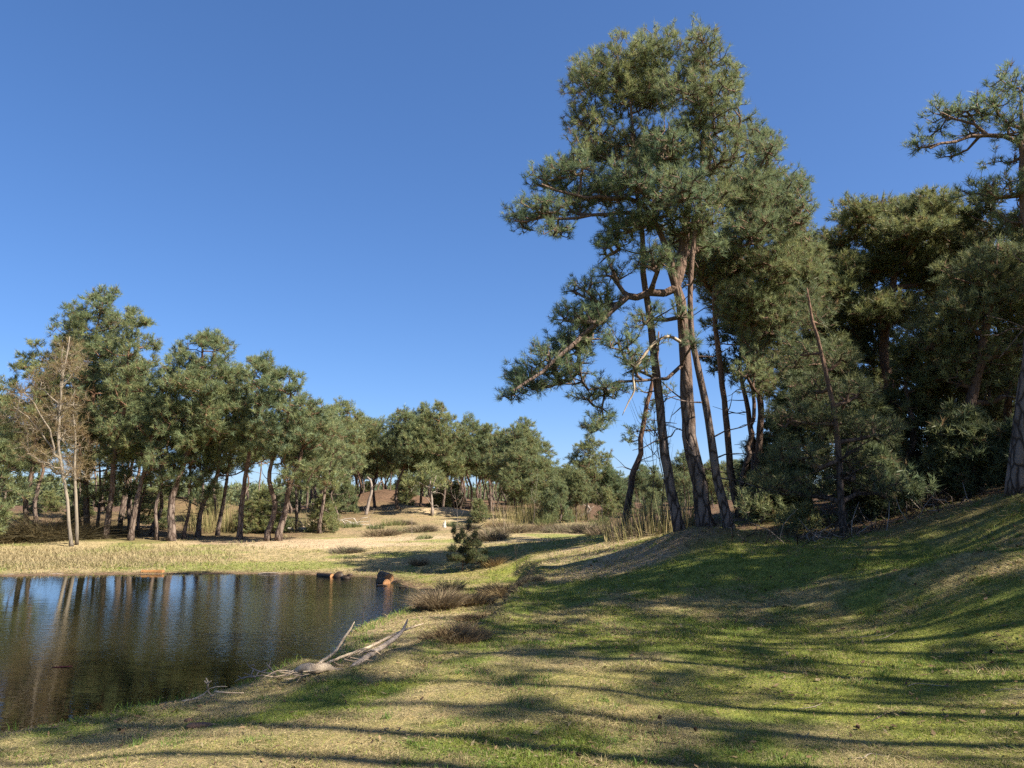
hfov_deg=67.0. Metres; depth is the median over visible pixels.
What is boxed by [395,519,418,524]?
heather bush
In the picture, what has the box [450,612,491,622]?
tussock
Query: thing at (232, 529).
sapling thicket
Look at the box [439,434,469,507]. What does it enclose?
pine tree
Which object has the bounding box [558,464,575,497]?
pine tree
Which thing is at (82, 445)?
pine tree
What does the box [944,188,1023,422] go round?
pine tree
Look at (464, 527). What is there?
heather bush
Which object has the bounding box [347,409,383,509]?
pine tree
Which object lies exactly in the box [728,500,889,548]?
brushwood
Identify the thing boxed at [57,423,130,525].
pine tree
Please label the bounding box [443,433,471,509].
pine tree
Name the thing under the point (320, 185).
sky
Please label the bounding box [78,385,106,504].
pine tree
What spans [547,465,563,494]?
pine tree
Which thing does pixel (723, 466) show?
pine tree
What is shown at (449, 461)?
pine tree
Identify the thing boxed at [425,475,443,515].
dead tree
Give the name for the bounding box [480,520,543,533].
heather bush
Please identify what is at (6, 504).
pine tree
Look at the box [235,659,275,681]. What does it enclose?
fallen twigs
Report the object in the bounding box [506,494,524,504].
undergrowth bush
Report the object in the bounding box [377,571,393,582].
log
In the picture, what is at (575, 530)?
heather bush
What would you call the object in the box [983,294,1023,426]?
pine tree
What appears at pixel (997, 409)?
pine tree
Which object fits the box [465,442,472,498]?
pine tree
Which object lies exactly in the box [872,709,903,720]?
twig
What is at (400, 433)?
pine tree
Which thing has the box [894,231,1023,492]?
pine tree
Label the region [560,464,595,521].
pine tree
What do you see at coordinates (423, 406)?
pine tree
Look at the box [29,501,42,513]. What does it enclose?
undergrowth bush
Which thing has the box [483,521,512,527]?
heather bush
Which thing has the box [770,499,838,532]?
evergreen shrub
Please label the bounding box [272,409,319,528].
pine tree
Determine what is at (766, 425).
pine tree
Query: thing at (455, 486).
undergrowth bush
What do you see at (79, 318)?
pine tree
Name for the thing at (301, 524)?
brushwood
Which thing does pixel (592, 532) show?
heather bush
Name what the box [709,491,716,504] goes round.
undergrowth bush
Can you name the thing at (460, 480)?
pine tree
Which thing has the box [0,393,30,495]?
pine tree
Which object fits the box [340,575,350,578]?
wet stump
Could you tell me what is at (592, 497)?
undergrowth bush
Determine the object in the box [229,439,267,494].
pine tree
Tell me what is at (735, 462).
pine tree
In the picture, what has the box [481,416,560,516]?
pine tree
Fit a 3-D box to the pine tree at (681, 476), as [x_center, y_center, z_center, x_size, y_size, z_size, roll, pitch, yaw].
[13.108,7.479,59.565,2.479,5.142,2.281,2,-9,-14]
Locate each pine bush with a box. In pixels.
[278,488,301,510]
[333,481,360,513]
[466,497,492,522]
[535,479,576,522]
[594,486,623,520]
[616,492,638,515]
[639,487,661,516]
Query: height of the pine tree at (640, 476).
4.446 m
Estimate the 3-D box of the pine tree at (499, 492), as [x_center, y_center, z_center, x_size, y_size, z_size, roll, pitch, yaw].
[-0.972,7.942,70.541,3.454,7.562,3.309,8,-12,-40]
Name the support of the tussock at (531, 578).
on the ground at (390, 512)
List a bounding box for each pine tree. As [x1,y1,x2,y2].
[0,336,72,526]
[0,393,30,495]
[0,399,38,499]
[0,437,37,534]
[1,411,32,521]
[22,400,69,524]
[24,334,96,527]
[28,283,149,526]
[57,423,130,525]
[61,405,93,510]
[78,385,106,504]
[87,304,163,538]
[92,444,116,510]
[106,373,149,520]
[108,379,135,517]
[110,382,159,529]
[110,398,164,534]
[112,358,148,526]
[125,364,201,540]
[132,389,191,539]
[144,327,251,540]
[147,399,203,535]
[155,439,223,538]
[179,368,206,500]
[180,382,264,536]
[202,431,236,525]
[203,361,270,535]
[225,348,295,539]
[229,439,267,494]
[232,452,253,499]
[244,365,328,540]
[252,416,278,489]
[258,394,353,540]
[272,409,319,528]
[281,449,311,513]
[282,461,304,508]
[293,462,323,508]
[300,407,366,533]
[304,437,354,509]
[305,475,319,507]
[313,414,321,507]
[313,454,355,518]
[319,395,370,502]
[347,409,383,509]
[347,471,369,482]
[350,459,379,493]
[355,461,365,506]
[358,415,398,507]
[364,404,439,509]
[373,468,396,488]
[382,474,394,488]
[384,452,397,490]
[384,471,400,488]
[393,400,451,506]
[397,459,452,514]
[411,398,469,506]
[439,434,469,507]
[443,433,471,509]
[444,411,492,510]
[454,475,470,493]
[460,439,475,501]
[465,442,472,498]
[466,422,507,513]
[469,433,493,511]
[470,448,493,506]
[471,472,486,499]
[472,433,488,497]
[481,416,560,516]
[490,440,510,509]
[493,110,734,527]
[495,437,547,518]
[523,452,564,511]
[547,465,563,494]
[556,15,695,531]
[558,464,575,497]
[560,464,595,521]
[561,463,572,500]
[563,434,614,519]
[577,458,600,486]
[593,465,627,518]
[617,329,675,527]
[634,463,651,499]
[641,471,665,514]
[645,464,661,478]
[648,10,777,529]
[658,222,842,499]
[662,461,679,490]
[671,449,692,502]
[681,467,689,508]
[693,115,821,516]
[697,282,780,486]
[703,460,727,507]
[719,460,728,488]
[733,459,740,493]
[734,433,776,499]
[741,459,813,521]
[748,414,802,472]
[756,362,834,514]
[767,226,828,412]
[794,311,860,506]
[803,238,879,447]
[807,328,881,513]
[812,182,992,415]
[824,377,916,477]
[828,439,926,522]
[844,253,916,393]
[854,322,926,417]
[879,341,956,503]
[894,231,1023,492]
[894,290,958,420]
[897,383,987,493]
[899,57,1023,496]
[910,336,984,414]
[919,396,1005,501]
[920,288,996,371]
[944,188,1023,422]
[955,368,1015,476]
[977,400,1014,475]
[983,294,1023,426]
[983,409,1013,491]
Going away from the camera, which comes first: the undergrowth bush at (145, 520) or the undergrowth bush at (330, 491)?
the undergrowth bush at (145, 520)
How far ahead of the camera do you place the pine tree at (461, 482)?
79.32 m
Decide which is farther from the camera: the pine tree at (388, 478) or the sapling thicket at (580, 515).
the pine tree at (388, 478)
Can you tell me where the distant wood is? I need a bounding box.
[0,473,834,505]
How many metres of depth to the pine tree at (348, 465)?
51.65 m
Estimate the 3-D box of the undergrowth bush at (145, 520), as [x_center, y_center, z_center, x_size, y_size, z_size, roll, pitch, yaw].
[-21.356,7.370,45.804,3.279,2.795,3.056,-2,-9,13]
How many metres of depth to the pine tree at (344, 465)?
49.09 m
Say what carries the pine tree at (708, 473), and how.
on the ground at (390, 512)
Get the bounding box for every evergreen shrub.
[732,483,790,523]
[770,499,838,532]
[876,452,946,512]
[912,440,986,499]
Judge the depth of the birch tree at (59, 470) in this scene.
35.68 m
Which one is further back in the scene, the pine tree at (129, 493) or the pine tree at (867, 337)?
the pine tree at (129, 493)
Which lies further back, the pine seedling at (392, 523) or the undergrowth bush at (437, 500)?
the undergrowth bush at (437, 500)
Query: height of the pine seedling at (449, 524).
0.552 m
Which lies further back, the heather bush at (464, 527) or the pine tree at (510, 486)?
the pine tree at (510, 486)
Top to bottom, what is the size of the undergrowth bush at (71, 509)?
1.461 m
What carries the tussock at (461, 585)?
on the ground at (390, 512)
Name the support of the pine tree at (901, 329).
on the ground at (390, 512)
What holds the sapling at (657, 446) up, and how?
on the ground at (390, 512)
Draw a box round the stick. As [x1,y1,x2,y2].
[258,572,275,573]
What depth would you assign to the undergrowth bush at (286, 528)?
43.77 m
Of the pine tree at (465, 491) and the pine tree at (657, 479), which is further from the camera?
the pine tree at (465, 491)
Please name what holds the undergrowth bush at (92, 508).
on the ground at (390, 512)
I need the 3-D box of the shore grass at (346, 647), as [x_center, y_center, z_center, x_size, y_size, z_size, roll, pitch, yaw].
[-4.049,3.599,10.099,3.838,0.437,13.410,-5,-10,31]
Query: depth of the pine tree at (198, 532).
40.67 m
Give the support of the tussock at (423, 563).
on the ground at (390, 512)
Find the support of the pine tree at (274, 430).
on the ground at (390, 512)
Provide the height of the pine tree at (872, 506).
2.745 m
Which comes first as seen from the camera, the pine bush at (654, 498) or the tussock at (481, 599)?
the tussock at (481, 599)
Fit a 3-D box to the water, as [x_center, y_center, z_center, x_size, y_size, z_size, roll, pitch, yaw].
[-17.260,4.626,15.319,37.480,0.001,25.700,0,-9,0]
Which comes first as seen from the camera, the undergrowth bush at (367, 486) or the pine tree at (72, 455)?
the pine tree at (72, 455)
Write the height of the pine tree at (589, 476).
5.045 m
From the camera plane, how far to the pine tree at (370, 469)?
67.40 m
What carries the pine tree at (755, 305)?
on the ground at (390, 512)
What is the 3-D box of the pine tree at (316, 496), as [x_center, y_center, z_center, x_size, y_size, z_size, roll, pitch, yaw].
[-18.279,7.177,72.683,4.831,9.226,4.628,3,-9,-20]
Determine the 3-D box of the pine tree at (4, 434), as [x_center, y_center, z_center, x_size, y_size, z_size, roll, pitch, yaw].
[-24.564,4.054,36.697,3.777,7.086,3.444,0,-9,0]
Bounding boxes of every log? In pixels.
[141,570,164,572]
[316,572,333,576]
[376,577,389,583]
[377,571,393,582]
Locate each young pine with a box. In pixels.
[445,518,489,571]
[740,276,918,532]
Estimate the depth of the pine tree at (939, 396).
23.24 m
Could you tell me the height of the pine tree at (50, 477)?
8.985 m
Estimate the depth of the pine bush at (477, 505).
53.33 m
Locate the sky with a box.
[0,0,1023,490]
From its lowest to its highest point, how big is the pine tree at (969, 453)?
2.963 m
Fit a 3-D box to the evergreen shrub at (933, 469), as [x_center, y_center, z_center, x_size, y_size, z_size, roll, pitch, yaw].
[11.614,2.250,20.463,1.874,1.862,1.775,7,-11,-39]
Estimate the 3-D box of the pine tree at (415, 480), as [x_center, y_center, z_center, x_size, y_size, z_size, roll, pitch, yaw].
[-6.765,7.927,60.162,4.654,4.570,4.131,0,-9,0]
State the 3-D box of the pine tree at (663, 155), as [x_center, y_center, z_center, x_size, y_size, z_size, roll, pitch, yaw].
[2.385,-1.691,18.676,5.810,10.425,4.948,-3,-9,18]
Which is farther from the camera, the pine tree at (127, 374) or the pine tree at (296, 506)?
the pine tree at (296, 506)
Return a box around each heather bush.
[327,544,366,553]
[356,524,408,536]
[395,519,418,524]
[403,523,441,532]
[452,523,482,528]
[461,528,514,541]
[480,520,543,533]
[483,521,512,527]
[516,521,566,530]
[536,521,590,532]
[557,520,616,533]
[580,523,632,535]
[600,515,694,540]
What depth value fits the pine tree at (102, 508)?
71.31 m
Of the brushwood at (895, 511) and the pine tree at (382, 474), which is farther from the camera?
the pine tree at (382, 474)
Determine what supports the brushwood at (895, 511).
on the ground at (390, 512)
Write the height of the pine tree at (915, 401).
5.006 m
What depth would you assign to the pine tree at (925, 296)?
29.29 m
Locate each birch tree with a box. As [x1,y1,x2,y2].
[0,328,97,546]
[57,406,100,544]
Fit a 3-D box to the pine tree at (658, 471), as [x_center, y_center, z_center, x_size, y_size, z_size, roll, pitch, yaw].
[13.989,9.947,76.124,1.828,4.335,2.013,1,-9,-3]
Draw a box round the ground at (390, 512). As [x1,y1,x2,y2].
[0,486,1023,767]
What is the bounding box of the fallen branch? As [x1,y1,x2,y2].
[181,678,243,701]
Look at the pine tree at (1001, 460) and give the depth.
18.70 m
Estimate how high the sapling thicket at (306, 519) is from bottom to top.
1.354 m
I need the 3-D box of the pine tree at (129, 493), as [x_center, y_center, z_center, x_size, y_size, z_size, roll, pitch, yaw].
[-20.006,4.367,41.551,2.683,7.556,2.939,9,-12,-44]
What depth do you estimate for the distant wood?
223.45 m
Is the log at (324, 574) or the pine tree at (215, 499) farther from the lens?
the pine tree at (215, 499)
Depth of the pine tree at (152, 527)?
41.92 m
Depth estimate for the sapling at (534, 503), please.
48.36 m
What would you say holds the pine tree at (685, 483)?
on the ground at (390, 512)
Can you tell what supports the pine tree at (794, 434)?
on the ground at (390, 512)
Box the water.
[0,574,429,731]
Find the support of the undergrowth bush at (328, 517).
on the ground at (390, 512)
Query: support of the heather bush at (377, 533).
on the ground at (390, 512)
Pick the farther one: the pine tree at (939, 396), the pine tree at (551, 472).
the pine tree at (551, 472)
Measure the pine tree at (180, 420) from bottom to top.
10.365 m
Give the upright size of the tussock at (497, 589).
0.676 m
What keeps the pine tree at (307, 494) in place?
on the ground at (390, 512)
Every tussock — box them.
[400,584,473,611]
[407,556,431,565]
[408,620,501,645]
[432,575,477,591]
[442,589,502,606]
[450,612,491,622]
[468,571,537,597]
[481,553,508,567]
[502,574,546,601]
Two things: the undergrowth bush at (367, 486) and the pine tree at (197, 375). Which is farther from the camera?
the undergrowth bush at (367, 486)
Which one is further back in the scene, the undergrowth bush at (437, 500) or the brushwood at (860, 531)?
the undergrowth bush at (437, 500)
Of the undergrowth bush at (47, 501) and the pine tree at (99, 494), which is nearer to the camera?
the pine tree at (99, 494)
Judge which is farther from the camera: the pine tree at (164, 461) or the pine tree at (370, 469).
the pine tree at (370, 469)
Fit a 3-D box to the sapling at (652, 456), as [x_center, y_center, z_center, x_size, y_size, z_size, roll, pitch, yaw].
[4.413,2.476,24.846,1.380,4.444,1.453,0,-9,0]
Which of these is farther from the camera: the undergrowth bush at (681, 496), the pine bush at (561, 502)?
the undergrowth bush at (681, 496)
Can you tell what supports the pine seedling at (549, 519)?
on the ground at (390, 512)
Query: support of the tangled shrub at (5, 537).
on the ground at (390, 512)
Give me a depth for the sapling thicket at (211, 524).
44.29 m
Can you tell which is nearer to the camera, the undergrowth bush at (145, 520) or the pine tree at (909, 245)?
the pine tree at (909, 245)
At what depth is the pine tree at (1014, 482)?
15.34 m
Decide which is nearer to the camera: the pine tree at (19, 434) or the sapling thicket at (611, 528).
the sapling thicket at (611, 528)
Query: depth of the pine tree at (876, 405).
21.12 m
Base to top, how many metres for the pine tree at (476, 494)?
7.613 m
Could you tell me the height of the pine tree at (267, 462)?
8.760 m
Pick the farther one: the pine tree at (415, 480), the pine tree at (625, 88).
the pine tree at (415, 480)
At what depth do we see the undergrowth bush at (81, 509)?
53.92 m
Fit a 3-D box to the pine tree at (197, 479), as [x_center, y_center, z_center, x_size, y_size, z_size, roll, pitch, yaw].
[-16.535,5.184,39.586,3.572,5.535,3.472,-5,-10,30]
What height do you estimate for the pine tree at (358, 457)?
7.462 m
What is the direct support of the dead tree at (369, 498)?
on the ground at (390, 512)
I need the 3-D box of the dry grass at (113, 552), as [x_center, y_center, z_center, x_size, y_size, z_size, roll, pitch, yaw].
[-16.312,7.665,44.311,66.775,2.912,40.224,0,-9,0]
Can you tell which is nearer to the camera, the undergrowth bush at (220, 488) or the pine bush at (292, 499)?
the undergrowth bush at (220, 488)
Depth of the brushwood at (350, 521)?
48.50 m
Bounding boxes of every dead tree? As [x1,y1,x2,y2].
[364,476,382,514]
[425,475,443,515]
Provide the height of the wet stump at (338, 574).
0.313 m
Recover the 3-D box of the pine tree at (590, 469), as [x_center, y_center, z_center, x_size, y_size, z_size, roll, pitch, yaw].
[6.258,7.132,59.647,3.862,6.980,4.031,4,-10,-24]
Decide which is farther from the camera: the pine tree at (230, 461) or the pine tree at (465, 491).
the pine tree at (465, 491)
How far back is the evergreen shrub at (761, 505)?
21.13 m
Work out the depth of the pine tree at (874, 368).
29.78 m
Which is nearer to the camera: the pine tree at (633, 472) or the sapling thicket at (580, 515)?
the pine tree at (633, 472)
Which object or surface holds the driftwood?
on the ground at (390, 512)
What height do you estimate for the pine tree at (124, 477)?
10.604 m
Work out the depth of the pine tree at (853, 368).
23.64 m
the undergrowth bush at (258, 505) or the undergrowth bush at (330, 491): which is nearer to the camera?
the undergrowth bush at (258, 505)
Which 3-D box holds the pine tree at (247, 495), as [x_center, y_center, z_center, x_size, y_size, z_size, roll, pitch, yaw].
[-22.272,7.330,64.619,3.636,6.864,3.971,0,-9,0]
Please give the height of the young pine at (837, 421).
6.372 m
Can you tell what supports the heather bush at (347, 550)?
on the ground at (390, 512)
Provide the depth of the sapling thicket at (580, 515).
58.48 m
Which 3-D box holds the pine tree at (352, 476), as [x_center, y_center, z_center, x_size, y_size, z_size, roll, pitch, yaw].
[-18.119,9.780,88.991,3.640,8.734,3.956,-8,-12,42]
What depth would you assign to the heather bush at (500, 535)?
35.52 m
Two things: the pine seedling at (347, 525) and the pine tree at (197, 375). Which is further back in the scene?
the pine seedling at (347, 525)
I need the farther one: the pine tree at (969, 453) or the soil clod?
the pine tree at (969, 453)
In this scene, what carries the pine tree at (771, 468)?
on the ground at (390, 512)
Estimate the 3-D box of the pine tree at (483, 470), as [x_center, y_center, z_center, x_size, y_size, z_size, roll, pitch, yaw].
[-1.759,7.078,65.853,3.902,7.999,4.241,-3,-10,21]
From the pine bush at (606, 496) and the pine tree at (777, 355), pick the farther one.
the pine bush at (606, 496)
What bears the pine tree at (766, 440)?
on the ground at (390, 512)
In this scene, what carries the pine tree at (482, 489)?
on the ground at (390, 512)
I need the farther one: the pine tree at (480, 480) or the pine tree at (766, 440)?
the pine tree at (480, 480)
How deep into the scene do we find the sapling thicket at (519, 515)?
54.08 m
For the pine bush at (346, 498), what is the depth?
61.23 m
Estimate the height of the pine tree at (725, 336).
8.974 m
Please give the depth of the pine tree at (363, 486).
76.15 m
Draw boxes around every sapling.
[531,472,539,523]
[626,393,672,515]
[631,372,676,519]
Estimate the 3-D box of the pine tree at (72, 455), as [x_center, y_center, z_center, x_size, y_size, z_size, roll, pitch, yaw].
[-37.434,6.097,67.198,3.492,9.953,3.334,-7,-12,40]
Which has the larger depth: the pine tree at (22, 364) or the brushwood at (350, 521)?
the brushwood at (350, 521)
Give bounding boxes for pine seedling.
[340,520,363,527]
[365,522,383,528]
[380,517,407,525]
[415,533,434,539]
[446,521,462,526]
[532,511,558,525]
[587,516,614,525]
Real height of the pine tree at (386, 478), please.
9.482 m
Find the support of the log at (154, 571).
on the water
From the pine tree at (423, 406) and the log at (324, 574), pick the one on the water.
the log at (324, 574)
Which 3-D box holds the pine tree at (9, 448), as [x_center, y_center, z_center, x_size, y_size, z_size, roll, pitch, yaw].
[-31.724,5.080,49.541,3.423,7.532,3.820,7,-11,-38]
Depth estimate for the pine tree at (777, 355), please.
31.27 m
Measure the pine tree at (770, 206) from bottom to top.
13.368 m
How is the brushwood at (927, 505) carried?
on the ground at (390, 512)
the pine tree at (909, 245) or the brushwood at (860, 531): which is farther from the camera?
the pine tree at (909, 245)
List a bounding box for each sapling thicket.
[178,500,261,532]
[218,511,275,532]
[290,511,347,530]
[488,494,542,524]
[519,495,592,521]
[598,498,694,542]
[598,506,659,536]
[625,472,714,528]
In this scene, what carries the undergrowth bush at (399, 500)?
on the ground at (390, 512)
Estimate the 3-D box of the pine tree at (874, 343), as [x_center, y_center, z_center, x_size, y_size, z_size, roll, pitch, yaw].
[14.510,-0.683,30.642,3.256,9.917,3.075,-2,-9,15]
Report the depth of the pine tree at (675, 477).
66.21 m
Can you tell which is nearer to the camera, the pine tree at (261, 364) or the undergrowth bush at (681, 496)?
the pine tree at (261, 364)
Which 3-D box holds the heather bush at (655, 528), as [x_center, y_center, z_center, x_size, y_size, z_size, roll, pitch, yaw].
[4.418,4.485,24.202,3.363,0.878,3.374,0,-9,0]
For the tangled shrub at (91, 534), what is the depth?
37.37 m
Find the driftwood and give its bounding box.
[260,619,423,682]
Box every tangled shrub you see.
[0,503,143,545]
[0,520,67,544]
[63,522,146,536]
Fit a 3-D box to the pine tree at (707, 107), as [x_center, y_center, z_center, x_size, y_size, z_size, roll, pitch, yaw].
[4.589,-3.018,18.282,2.815,12.910,3.020,0,-9,0]
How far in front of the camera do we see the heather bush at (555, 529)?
40.39 m
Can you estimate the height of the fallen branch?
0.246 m
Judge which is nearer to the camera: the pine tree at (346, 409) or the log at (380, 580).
the log at (380, 580)
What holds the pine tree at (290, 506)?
on the ground at (390, 512)
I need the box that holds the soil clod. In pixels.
[186,722,211,728]
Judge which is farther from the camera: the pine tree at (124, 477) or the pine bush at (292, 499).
the pine bush at (292, 499)
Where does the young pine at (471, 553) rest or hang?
on the ground at (390, 512)
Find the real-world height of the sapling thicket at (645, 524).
1.536 m
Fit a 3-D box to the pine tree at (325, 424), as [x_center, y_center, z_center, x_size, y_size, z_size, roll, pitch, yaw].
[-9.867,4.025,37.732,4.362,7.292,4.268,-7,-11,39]
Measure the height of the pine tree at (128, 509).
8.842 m
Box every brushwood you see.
[290,518,316,527]
[307,514,367,524]
[708,482,971,542]
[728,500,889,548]
[819,488,988,522]
[820,488,965,526]
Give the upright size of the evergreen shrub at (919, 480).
1.653 m
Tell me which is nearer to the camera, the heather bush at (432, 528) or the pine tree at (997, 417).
the pine tree at (997, 417)
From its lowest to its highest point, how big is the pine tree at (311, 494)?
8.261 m
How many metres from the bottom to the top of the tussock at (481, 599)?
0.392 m
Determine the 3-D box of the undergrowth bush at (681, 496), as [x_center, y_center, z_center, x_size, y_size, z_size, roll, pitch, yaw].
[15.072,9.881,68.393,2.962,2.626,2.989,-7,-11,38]
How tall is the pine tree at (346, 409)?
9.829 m
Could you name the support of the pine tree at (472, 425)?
on the ground at (390, 512)
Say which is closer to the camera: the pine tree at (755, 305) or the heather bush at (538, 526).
the pine tree at (755, 305)
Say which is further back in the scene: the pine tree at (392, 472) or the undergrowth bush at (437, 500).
the pine tree at (392, 472)
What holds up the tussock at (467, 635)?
on the ground at (390, 512)
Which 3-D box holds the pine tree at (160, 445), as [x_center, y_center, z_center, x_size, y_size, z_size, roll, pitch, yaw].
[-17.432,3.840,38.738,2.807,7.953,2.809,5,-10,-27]
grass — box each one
[0,505,718,573]
[0,604,419,731]
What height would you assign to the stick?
0.060 m
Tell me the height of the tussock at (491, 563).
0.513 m
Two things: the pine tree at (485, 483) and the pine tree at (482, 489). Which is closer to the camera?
the pine tree at (485, 483)
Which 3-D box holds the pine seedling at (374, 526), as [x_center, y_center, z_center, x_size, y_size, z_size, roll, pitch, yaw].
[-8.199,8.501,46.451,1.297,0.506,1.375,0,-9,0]
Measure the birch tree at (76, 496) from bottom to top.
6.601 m
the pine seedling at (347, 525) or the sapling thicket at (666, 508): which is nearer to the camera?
the sapling thicket at (666, 508)
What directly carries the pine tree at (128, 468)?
on the ground at (390, 512)
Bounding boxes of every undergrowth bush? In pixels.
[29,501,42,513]
[37,490,65,512]
[61,506,82,525]
[71,496,93,516]
[78,502,96,516]
[117,487,176,528]
[204,489,231,512]
[206,481,223,503]
[232,489,294,533]
[262,509,291,532]
[304,492,343,532]
[326,487,339,502]
[359,481,369,492]
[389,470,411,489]
[389,483,416,505]
[424,489,452,507]
[430,481,466,506]
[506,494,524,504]
[588,484,600,502]
[676,483,692,507]
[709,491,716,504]
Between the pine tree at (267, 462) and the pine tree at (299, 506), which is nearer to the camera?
the pine tree at (267, 462)
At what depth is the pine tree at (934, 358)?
27.78 m
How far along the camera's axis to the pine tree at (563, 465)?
85.68 m
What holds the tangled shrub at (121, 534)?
on the ground at (390, 512)
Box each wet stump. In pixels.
[333,571,342,577]
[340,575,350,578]
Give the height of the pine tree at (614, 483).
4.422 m
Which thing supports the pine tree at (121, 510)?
on the ground at (390, 512)
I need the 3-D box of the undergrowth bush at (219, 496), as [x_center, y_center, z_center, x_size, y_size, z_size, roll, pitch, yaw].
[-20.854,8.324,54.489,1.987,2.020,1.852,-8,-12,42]
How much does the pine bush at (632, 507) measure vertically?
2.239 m
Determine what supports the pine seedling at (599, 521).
on the ground at (390, 512)
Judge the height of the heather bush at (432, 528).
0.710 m
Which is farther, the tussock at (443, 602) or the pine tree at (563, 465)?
the pine tree at (563, 465)
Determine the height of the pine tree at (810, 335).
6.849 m

